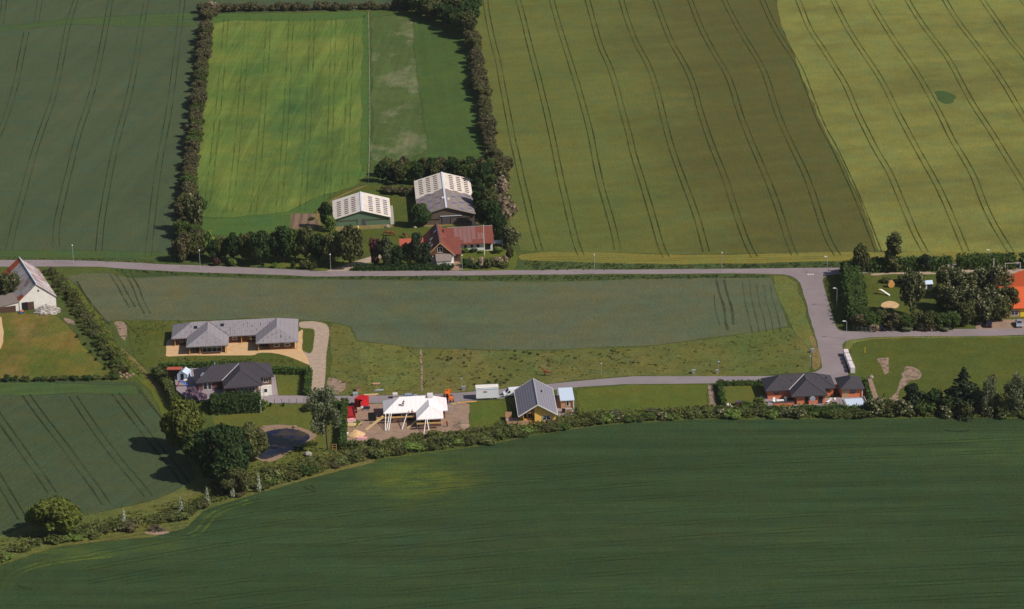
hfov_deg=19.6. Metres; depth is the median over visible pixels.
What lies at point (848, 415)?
hedgerow bush
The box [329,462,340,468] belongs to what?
hedgerow bush
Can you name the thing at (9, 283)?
tree
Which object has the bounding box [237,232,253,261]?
roadside tree
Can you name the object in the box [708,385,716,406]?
soil strip
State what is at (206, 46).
hedgerow tree
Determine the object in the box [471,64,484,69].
hedgerow tree
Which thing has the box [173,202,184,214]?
hedgerow tree
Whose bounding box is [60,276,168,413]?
ditch bank
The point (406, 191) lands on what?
shrub
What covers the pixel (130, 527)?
hedgerow bush
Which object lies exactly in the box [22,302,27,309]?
doorway
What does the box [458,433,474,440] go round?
bush
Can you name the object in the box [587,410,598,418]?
hedgerow bush
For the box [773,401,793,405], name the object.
brick wall
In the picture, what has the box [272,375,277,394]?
brick path
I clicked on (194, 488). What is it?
bank
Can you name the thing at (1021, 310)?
door
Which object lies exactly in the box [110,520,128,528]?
hedgerow bush
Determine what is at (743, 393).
clipped lawn
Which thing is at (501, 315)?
field
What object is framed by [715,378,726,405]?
hedge
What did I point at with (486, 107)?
hedgerow tree
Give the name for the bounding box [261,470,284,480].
hedgerow bush
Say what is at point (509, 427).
hedgerow bush
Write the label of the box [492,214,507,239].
grove tree
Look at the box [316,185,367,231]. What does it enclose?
farm track
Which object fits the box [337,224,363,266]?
roadside tree
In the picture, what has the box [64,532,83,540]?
hedgerow bush
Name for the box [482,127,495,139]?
hedgerow tree
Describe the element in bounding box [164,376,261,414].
terrace bank
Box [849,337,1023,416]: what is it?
grass plot
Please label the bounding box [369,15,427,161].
worn pasture
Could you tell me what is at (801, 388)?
brick house
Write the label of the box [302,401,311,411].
bush
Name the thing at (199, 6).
hedgerow tree
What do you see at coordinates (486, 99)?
hedgerow tree
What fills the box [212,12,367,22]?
meadow top edge
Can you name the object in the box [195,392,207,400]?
lilac bush
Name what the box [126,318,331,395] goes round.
house plot
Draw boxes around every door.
[28,301,33,309]
[354,399,358,407]
[357,218,365,225]
[442,216,449,223]
[842,390,848,397]
[1020,309,1023,316]
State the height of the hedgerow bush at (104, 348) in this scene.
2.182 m
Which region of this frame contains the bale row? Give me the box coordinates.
[843,349,854,372]
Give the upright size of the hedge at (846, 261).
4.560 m
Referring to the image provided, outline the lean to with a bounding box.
[494,240,501,246]
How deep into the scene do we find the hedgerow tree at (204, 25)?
1082.87 m
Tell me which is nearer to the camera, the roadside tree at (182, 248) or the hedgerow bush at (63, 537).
the hedgerow bush at (63, 537)
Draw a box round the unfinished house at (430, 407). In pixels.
[383,393,447,426]
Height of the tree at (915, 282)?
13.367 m
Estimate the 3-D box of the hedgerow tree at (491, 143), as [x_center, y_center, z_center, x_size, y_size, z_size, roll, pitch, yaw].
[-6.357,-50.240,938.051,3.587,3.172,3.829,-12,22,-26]
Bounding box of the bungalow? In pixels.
[193,361,273,399]
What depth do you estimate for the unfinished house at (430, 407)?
727.19 m
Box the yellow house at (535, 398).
[514,378,557,423]
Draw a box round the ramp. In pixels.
[364,415,384,430]
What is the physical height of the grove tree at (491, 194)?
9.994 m
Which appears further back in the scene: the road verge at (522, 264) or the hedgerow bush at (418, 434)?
the road verge at (522, 264)
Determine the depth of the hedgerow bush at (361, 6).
1112.26 m
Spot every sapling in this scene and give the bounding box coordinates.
[178,496,182,509]
[205,486,209,503]
[230,479,235,496]
[256,476,261,491]
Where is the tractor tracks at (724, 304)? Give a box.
[716,284,732,329]
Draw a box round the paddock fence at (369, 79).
[368,58,369,182]
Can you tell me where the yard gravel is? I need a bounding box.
[335,223,395,231]
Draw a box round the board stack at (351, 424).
[348,423,355,426]
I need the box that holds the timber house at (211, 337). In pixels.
[171,318,297,353]
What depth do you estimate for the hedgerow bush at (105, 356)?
772.13 m
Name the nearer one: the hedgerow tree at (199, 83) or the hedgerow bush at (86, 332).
the hedgerow bush at (86, 332)
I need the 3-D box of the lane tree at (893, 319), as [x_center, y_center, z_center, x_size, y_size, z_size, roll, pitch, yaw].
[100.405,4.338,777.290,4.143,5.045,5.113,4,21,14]
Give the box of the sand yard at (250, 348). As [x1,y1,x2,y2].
[166,330,309,364]
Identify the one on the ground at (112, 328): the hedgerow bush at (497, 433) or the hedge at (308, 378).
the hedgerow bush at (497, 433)
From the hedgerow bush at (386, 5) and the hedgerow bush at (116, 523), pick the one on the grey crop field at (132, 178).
the hedgerow bush at (386, 5)
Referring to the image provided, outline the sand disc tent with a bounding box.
[887,280,894,287]
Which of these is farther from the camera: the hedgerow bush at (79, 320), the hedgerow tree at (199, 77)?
the hedgerow tree at (199, 77)
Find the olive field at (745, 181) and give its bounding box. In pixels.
[475,0,877,253]
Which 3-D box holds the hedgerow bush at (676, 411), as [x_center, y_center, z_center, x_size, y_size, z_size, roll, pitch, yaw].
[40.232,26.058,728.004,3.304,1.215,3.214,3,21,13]
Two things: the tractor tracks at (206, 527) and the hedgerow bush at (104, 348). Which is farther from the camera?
the hedgerow bush at (104, 348)
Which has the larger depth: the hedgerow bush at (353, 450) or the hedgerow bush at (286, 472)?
the hedgerow bush at (353, 450)
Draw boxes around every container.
[346,406,355,418]
[354,394,368,407]
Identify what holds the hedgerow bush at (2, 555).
on the bank at (194, 488)
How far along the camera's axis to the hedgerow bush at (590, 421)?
721.31 m
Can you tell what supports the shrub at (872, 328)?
on the playground lawn at (874, 283)
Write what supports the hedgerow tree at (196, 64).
on the ground at (112, 328)
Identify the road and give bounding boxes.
[0,260,1023,383]
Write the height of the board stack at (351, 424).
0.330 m
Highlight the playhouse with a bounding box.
[925,280,932,288]
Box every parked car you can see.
[401,393,417,396]
[875,324,887,330]
[985,320,991,326]
[1015,319,1022,326]
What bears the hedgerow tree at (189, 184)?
on the ground at (112, 328)
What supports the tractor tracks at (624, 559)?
on the dark crop field at (740, 478)
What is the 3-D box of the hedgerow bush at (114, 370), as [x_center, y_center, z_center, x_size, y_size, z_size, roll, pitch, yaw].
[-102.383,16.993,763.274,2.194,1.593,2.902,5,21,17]
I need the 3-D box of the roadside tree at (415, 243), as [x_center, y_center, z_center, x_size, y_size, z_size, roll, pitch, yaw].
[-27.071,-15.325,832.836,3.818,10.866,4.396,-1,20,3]
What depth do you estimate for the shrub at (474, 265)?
832.22 m
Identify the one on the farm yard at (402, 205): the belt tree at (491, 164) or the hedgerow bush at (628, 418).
the belt tree at (491, 164)
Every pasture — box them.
[329,323,811,395]
[367,11,485,184]
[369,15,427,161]
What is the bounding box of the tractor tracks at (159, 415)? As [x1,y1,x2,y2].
[146,399,182,451]
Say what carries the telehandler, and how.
on the lane
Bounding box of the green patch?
[935,91,955,103]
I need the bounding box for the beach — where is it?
[256,425,316,461]
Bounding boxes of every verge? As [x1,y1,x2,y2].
[0,257,320,270]
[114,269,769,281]
[327,377,345,394]
[515,259,841,269]
[773,275,812,349]
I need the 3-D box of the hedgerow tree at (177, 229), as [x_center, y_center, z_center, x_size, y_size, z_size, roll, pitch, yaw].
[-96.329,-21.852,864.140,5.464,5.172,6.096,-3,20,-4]
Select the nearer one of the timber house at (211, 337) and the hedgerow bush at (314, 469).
the hedgerow bush at (314, 469)
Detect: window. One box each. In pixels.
[202,346,221,351]
[203,383,207,389]
[245,387,254,390]
[437,247,442,252]
[528,411,532,417]
[542,415,549,419]
[1011,310,1018,315]
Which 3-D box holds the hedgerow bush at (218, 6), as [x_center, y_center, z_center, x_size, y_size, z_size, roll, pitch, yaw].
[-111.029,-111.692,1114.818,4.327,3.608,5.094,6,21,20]
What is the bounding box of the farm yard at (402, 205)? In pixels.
[293,185,502,251]
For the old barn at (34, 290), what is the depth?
811.44 m
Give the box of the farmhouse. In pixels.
[399,223,493,264]
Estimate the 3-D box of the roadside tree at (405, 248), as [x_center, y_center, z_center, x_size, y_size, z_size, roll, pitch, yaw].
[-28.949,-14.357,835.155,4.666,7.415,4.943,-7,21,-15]
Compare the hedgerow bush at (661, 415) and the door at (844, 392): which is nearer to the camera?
the hedgerow bush at (661, 415)
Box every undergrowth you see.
[0,280,366,551]
[56,403,1020,540]
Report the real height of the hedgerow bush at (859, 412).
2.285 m
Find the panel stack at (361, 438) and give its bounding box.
[356,437,366,439]
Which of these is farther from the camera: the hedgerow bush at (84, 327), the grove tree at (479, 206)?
the grove tree at (479, 206)
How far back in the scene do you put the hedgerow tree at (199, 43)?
1057.60 m
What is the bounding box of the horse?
[541,368,551,374]
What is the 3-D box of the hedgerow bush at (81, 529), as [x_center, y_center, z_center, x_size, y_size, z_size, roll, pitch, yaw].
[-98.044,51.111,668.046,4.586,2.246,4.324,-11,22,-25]
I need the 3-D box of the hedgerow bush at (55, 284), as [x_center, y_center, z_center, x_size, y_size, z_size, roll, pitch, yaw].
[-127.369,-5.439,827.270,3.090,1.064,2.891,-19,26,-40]
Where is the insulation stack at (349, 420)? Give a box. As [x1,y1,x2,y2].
[347,418,355,422]
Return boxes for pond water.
[258,428,309,458]
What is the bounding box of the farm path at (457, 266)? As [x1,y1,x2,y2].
[450,261,461,270]
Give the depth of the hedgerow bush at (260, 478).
693.58 m
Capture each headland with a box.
[0,250,172,260]
[0,382,138,395]
[518,251,1023,264]
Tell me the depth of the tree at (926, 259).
818.87 m
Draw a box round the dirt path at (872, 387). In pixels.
[867,377,877,397]
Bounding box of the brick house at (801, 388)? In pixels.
[761,373,835,404]
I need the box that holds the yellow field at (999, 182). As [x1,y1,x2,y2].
[777,0,1023,251]
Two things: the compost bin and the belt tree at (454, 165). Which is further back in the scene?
the belt tree at (454, 165)
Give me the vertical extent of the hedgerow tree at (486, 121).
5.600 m
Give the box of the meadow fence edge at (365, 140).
[360,15,370,171]
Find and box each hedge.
[151,365,182,403]
[158,360,250,372]
[209,390,261,414]
[272,365,308,374]
[302,367,312,395]
[333,401,341,409]
[338,397,348,449]
[351,262,452,270]
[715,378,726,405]
[721,379,761,385]
[771,404,873,414]
[838,258,869,325]
[839,258,852,271]
[861,376,872,400]
[865,254,952,272]
[955,250,1017,269]
[1018,252,1023,268]
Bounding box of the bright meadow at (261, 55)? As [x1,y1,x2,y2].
[194,12,369,235]
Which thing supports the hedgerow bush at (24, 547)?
on the bank at (194, 488)
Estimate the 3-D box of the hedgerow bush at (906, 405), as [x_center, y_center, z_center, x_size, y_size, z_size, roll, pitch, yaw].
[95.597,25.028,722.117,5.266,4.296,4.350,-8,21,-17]
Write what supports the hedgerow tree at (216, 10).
on the grey crop field at (132, 178)
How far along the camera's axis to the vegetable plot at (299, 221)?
876.29 m
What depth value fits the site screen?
727.48 m
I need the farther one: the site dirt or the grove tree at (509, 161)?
the grove tree at (509, 161)
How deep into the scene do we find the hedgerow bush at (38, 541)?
663.77 m
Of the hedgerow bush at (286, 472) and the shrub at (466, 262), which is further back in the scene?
the shrub at (466, 262)
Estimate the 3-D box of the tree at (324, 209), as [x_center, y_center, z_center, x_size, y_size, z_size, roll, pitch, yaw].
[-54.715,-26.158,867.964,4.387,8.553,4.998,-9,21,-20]
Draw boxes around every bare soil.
[64,318,74,324]
[877,357,888,373]
[888,366,921,402]
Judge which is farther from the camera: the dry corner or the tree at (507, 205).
the tree at (507, 205)
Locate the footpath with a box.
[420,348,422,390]
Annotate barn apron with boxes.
[423,221,479,226]
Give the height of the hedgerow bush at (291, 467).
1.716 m
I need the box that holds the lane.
[305,376,770,402]
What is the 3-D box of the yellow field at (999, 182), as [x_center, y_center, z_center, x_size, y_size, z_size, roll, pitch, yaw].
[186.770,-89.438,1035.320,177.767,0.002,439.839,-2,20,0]
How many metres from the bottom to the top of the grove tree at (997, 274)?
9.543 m
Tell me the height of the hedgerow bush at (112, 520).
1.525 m
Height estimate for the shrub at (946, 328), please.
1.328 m
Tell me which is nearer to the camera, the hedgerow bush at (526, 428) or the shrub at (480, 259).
the hedgerow bush at (526, 428)
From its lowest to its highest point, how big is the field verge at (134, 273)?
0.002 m
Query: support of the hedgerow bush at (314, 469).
on the bank at (194, 488)
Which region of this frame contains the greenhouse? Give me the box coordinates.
[177,367,191,380]
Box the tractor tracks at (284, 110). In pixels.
[209,19,353,211]
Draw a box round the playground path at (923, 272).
[871,271,935,274]
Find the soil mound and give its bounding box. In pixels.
[453,420,469,428]
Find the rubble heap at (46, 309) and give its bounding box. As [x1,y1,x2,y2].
[34,303,60,314]
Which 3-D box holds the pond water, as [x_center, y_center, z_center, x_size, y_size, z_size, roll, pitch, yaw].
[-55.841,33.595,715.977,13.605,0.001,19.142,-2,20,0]
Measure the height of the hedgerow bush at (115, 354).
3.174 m
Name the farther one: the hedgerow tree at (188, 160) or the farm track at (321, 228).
the hedgerow tree at (188, 160)
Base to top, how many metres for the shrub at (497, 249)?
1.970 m
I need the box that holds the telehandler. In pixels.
[445,389,453,402]
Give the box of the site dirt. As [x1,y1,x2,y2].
[346,402,469,442]
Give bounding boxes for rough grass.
[1,256,309,366]
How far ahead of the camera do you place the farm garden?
840.71 m
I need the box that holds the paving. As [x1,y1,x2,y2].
[506,418,517,420]
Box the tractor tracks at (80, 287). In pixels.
[75,281,108,323]
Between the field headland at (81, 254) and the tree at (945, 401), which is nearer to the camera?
the tree at (945, 401)
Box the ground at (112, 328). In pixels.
[0,0,1023,534]
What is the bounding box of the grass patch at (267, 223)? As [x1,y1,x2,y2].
[202,192,334,235]
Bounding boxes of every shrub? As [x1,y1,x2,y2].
[212,257,220,264]
[228,258,236,265]
[261,399,268,409]
[294,445,303,450]
[380,186,395,193]
[392,185,404,194]
[402,186,414,195]
[462,258,473,266]
[471,262,479,268]
[477,256,485,267]
[493,246,502,252]
[493,257,503,265]
[869,323,879,331]
[901,326,912,331]
[917,321,928,330]
[927,323,937,330]
[939,325,951,331]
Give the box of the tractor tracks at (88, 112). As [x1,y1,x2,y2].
[0,0,184,250]
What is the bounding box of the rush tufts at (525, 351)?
[436,349,634,380]
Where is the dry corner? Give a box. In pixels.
[810,335,820,369]
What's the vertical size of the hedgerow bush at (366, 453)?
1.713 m
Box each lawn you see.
[0,312,109,379]
[211,404,338,469]
[276,374,303,394]
[469,400,511,433]
[575,384,708,423]
[723,385,763,409]
[824,271,1023,330]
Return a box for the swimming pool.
[842,397,865,405]
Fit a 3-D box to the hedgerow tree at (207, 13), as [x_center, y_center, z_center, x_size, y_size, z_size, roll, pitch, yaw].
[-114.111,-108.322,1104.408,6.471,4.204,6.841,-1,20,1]
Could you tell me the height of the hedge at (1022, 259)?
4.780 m
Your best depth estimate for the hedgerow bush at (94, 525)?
670.76 m
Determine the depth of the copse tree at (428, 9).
1091.89 m
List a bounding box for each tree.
[0,271,19,294]
[24,495,81,532]
[159,395,204,447]
[172,220,189,235]
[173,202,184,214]
[173,233,192,260]
[176,193,192,202]
[176,218,188,228]
[178,174,197,184]
[178,209,185,216]
[181,156,198,167]
[181,164,197,175]
[181,181,197,191]
[182,149,201,162]
[182,187,195,196]
[182,429,199,458]
[183,134,201,144]
[183,169,197,175]
[183,172,198,178]
[184,122,203,135]
[184,198,207,210]
[185,139,200,153]
[185,191,203,223]
[187,91,207,103]
[187,112,202,121]
[187,129,202,140]
[187,223,204,233]
[187,229,203,235]
[188,102,204,112]
[188,106,204,114]
[188,233,205,258]
[189,115,205,124]
[190,94,206,106]
[191,80,206,87]
[191,220,203,225]
[192,61,209,70]
[192,69,208,80]
[192,87,206,92]
[192,422,252,479]
[194,49,211,59]
[194,75,207,82]
[194,89,207,98]
[195,39,212,48]
[196,2,210,11]
[196,27,212,38]
[196,31,212,40]
[197,57,208,61]
[197,65,208,71]
[198,8,214,18]
[198,19,213,27]
[200,23,213,32]
[200,43,211,54]
[200,230,214,257]
[205,6,219,15]
[207,240,220,257]
[213,237,227,260]
[218,465,250,491]
[224,232,240,257]
[235,421,269,461]
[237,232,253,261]
[248,230,272,264]
[268,230,277,259]
[270,225,291,262]
[287,229,302,260]
[295,226,313,260]
[306,385,341,449]
[308,233,325,261]
[317,201,332,224]
[320,232,340,264]
[324,215,335,230]
[332,231,339,259]
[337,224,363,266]
[368,237,380,264]
[373,161,388,180]
[376,235,392,264]
[381,156,395,168]
[381,165,399,184]
[391,245,404,264]
[393,162,405,183]
[398,155,409,164]
[401,242,415,264]
[403,164,414,183]
[407,159,421,164]
[408,203,431,226]
[409,0,431,15]
[409,232,421,263]
[411,162,424,179]
[418,242,432,263]
[419,157,429,168]
[421,0,444,19]
[423,164,430,177]
[427,157,439,167]
[429,159,442,174]
[433,3,451,24]
[438,156,447,164]
[438,164,451,173]
[442,6,460,29]
[445,156,456,163]
[446,159,459,175]
[448,0,465,5]
[449,11,463,34]
[456,163,468,177]
[457,0,480,17]
[459,8,477,32]
[462,156,475,165]
[463,30,479,39]
[464,162,475,181]
[465,37,482,50]
[466,0,482,8]
[466,31,481,38]
[466,49,483,60]
[468,59,482,68]
[469,54,485,64]
[469,75,489,86]
[470,68,485,78]
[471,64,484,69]
[471,73,486,79]
[471,182,486,204]
[472,66,487,75]
[472,80,486,89]
[472,163,492,183]
[473,81,489,90]
[474,199,487,224]
[475,85,492,96]
[475,157,484,164]
[477,102,492,109]
[477,115,497,126]
[478,96,491,102]
[478,105,492,112]
[478,109,493,116]
[478,112,495,120]
[480,123,497,134]
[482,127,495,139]
[482,185,498,201]
[483,158,494,162]
[483,200,501,224]
[484,137,496,146]
[484,147,500,155]
[484,173,499,188]
[485,142,496,148]
[486,149,502,159]
[486,161,495,171]
[491,162,510,181]
[492,175,509,195]
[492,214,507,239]
[495,160,503,165]
[495,194,518,219]
[498,156,514,168]
[500,226,520,246]
[505,247,513,257]
[850,314,865,329]
[852,242,870,272]
[864,311,880,326]
[875,309,891,323]
[884,231,903,269]
[886,312,901,326]
[898,313,914,326]
[899,267,925,311]
[902,383,925,405]
[910,310,924,326]
[918,254,932,269]
[921,310,938,327]
[924,388,942,404]
[931,282,950,308]
[934,312,951,328]
[936,263,962,286]
[938,366,983,421]
[939,398,955,411]
[943,283,969,309]
[946,310,961,327]
[952,268,978,291]
[957,299,976,321]
[958,401,971,415]
[959,320,968,325]
[960,286,984,305]
[970,390,982,409]
[971,266,991,291]
[972,374,996,416]
[975,283,1003,300]
[975,295,996,322]
[987,264,1014,285]
[992,295,1013,320]
[993,392,1008,410]
[1000,285,1020,302]
[1003,371,1023,416]
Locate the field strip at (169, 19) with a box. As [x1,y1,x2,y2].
[0,12,197,30]
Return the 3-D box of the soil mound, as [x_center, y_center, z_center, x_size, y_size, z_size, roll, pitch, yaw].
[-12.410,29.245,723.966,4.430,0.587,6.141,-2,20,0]
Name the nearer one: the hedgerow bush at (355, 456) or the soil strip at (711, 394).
the hedgerow bush at (355, 456)
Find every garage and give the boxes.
[558,387,574,408]
[835,375,864,397]
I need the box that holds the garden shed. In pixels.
[167,367,181,376]
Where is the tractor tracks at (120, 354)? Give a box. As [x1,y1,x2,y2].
[115,322,137,365]
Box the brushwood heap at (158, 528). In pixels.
[145,525,167,532]
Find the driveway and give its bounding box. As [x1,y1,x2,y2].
[262,395,304,402]
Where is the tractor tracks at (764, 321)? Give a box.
[713,285,780,331]
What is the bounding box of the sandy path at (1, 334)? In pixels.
[0,317,3,348]
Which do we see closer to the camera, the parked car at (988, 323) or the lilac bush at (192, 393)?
the lilac bush at (192, 393)
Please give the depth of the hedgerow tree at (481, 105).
977.30 m
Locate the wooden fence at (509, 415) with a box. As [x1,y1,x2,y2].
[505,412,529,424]
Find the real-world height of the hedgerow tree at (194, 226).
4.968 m
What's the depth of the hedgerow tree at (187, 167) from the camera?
919.08 m
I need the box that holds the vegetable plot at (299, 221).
[290,213,317,228]
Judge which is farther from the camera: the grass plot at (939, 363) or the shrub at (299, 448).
the grass plot at (939, 363)
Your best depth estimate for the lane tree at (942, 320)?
775.12 m
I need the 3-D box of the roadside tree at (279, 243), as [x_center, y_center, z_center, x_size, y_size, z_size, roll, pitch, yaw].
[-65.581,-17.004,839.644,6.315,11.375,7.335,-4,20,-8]
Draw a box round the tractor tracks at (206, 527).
[1,500,251,590]
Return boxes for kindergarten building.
[991,270,1023,316]
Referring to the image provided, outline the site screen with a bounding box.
[368,412,375,420]
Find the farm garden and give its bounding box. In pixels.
[253,248,517,270]
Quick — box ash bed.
[145,530,168,534]
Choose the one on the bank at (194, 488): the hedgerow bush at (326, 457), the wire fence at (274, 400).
the hedgerow bush at (326, 457)
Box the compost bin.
[735,400,740,405]
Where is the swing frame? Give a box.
[1004,262,1020,270]
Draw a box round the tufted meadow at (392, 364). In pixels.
[358,343,420,391]
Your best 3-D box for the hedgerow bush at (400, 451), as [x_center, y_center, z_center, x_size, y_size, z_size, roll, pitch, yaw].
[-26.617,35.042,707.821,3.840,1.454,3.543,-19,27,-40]
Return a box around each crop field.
[0,0,410,260]
[0,380,193,535]
[0,418,1023,608]
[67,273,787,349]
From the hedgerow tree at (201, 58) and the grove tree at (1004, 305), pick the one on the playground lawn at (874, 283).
the grove tree at (1004, 305)
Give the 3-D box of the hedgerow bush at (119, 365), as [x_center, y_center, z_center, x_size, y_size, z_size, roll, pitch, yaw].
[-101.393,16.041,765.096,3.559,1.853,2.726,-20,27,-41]
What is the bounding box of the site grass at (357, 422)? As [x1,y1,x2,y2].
[354,419,361,426]
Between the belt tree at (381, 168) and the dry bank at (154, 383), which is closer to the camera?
the dry bank at (154, 383)
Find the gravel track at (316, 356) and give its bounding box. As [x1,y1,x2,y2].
[299,321,328,392]
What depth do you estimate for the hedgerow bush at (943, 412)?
719.63 m
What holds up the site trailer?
on the lane
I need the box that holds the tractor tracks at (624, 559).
[87,437,1023,608]
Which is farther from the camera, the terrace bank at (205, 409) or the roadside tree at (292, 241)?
the roadside tree at (292, 241)
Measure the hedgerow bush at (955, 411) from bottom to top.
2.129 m
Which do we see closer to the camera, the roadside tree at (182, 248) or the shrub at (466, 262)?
the shrub at (466, 262)
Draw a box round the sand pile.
[347,429,364,437]
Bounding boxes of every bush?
[0,552,14,561]
[0,553,5,562]
[1,374,10,381]
[6,544,19,551]
[11,375,18,380]
[13,542,31,552]
[19,375,30,380]
[25,538,43,547]
[41,375,48,380]
[42,532,61,543]
[48,534,67,543]
[49,376,57,380]
[51,269,58,275]
[51,283,59,286]
[53,274,63,278]
[59,374,69,380]
[60,283,68,288]
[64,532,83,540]
[65,288,76,292]
[67,291,79,298]
[69,375,79,380]
[70,296,80,301]
[70,525,87,536]
[71,309,79,315]
[73,304,84,309]
[76,317,83,322]
[78,307,87,311]
[78,312,90,318]
[80,375,91,380]
[81,325,89,330]
[83,317,94,322]
[84,328,92,335]
[85,521,100,529]
[85,529,101,538]
[88,329,100,334]
[91,325,102,331]
[92,374,100,379]
[94,332,104,337]
[94,338,107,346]
[97,334,107,338]
[97,526,110,532]
[98,522,111,527]
[101,345,111,351]
[103,354,110,359]
[108,518,121,524]
[109,349,121,359]
[109,373,120,378]
[110,359,124,364]
[110,367,119,373]
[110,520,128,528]
[113,363,124,367]
[117,519,137,531]
[119,366,130,372]
[153,514,165,523]
[162,508,182,512]
[163,511,181,520]
[170,510,190,518]
[181,505,197,514]
[184,386,196,393]
[189,389,201,397]
[192,499,208,508]
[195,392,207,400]
[204,486,225,495]
[208,479,219,487]
[213,3,222,11]
[221,3,231,11]
[228,3,240,11]
[234,490,246,496]
[238,2,248,10]
[247,2,258,10]
[247,470,258,477]
[250,482,270,490]
[252,476,263,481]
[256,4,267,10]
[261,465,275,472]
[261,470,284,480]
[264,478,277,484]
[267,4,276,10]
[274,1,286,10]
[277,464,288,469]
[278,470,290,477]
[281,2,291,10]
[285,472,301,479]
[287,465,302,473]
[291,2,302,10]
[292,461,314,468]
[295,458,307,462]
[297,464,313,474]
[299,260,310,268]
[302,4,310,9]
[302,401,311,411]
[302,456,315,461]
[308,261,316,269]
[308,466,319,474]
[310,460,319,466]
[313,1,321,8]
[315,458,328,467]
[316,260,329,266]
[319,1,331,9]
[321,455,338,461]
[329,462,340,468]
[331,2,340,10]
[333,456,348,464]
[340,4,347,9]
[344,448,363,453]
[346,439,364,448]
[347,2,357,9]
[347,451,362,462]
[357,446,372,452]
[358,3,365,8]
[358,449,372,457]
[364,0,375,9]
[367,437,380,447]
[368,448,386,456]
[371,446,384,449]
[373,4,382,9]
[379,441,394,449]
[381,2,390,8]
[382,436,396,441]
[391,0,400,8]
[393,447,407,454]
[394,440,405,447]
[399,2,412,9]
[401,442,421,450]
[403,437,416,441]
[408,432,423,439]
[425,429,441,437]
[426,442,437,449]
[429,436,450,445]
[436,435,456,446]
[448,430,459,435]
[451,430,470,438]
[452,438,463,444]
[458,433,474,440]
[463,435,481,444]
[465,426,481,431]
[470,433,489,437]
[478,436,496,445]
[481,426,494,430]
[483,258,494,267]
[485,428,502,434]
[491,430,502,436]
[493,420,505,427]
[497,261,508,268]
[499,423,514,431]
[500,430,510,439]
[511,423,520,429]
[511,428,530,437]
[520,425,533,432]
[542,423,559,431]
[546,419,559,423]
[556,422,571,430]
[557,417,566,422]
[566,418,580,425]
[576,412,590,418]
[582,419,592,425]
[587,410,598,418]
[592,413,606,422]
[593,412,614,422]
[613,411,625,421]
[624,415,635,421]
[633,415,646,421]
[641,412,656,419]
[646,407,656,411]
[655,410,666,420]
[666,413,676,419]
[669,407,681,413]
[685,410,702,418]
[691,405,704,411]
[701,404,714,409]
[702,407,714,415]
[713,407,726,417]
[723,409,740,418]
[735,406,753,415]
[740,400,753,407]
[746,408,759,415]
[752,397,767,408]
[758,409,772,415]
[764,409,778,417]
[778,406,792,417]
[790,408,807,417]
[818,409,836,417]
[831,408,847,418]
[845,412,854,418]
[849,408,871,417]
[863,397,884,414]
[879,403,896,417]
[881,277,890,282]
[881,397,894,405]
[893,399,913,415]
[896,274,907,282]
[904,408,917,415]
[913,401,931,416]
[924,402,937,414]
[936,404,951,418]
[951,409,959,416]
[976,405,988,414]
[987,400,1008,412]
[994,407,1013,418]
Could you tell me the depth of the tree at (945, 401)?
719.95 m
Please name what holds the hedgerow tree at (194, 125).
on the ground at (112, 328)
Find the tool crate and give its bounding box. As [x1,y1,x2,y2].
[361,406,369,410]
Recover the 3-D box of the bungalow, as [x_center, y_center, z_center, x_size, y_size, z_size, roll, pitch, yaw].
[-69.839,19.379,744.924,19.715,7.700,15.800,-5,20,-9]
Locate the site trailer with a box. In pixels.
[475,384,502,399]
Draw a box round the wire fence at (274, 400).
[267,398,296,403]
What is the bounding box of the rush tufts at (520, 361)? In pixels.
[445,349,629,384]
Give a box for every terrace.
[174,368,260,401]
[556,390,574,417]
[760,395,866,406]
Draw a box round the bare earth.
[114,321,126,339]
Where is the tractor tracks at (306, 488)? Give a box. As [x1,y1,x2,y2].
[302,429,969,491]
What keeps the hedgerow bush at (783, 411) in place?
on the ground at (112, 328)
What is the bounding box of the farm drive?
[327,254,380,270]
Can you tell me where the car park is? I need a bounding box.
[976,319,1023,328]
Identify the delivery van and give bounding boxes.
[502,386,519,396]
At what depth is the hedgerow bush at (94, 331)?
789.54 m
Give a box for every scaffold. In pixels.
[376,414,414,422]
[417,420,441,429]
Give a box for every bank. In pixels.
[0,448,375,564]
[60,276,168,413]
[120,348,168,406]
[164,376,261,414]
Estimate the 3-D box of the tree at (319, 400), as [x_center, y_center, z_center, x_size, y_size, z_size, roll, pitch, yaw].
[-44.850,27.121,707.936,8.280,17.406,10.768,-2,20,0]
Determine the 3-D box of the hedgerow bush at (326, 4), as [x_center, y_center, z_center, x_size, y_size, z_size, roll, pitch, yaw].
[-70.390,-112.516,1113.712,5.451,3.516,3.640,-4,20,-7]
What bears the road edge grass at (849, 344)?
on the grass plot at (939, 363)
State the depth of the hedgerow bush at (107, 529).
669.37 m
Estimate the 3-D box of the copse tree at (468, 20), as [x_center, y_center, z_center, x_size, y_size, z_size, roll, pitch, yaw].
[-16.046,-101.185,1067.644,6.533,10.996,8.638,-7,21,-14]
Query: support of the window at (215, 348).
in the timber house at (211, 337)
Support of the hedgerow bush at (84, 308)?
on the ground at (112, 328)
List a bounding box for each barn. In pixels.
[0,257,56,312]
[332,191,393,226]
[414,172,475,224]
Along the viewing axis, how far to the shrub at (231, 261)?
839.16 m
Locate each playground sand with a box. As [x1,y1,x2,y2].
[881,301,898,308]
[956,267,1023,274]
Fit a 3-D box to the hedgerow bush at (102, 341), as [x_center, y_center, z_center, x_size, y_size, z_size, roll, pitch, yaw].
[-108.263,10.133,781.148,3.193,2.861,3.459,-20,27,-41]
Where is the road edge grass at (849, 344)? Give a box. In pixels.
[844,336,1023,350]

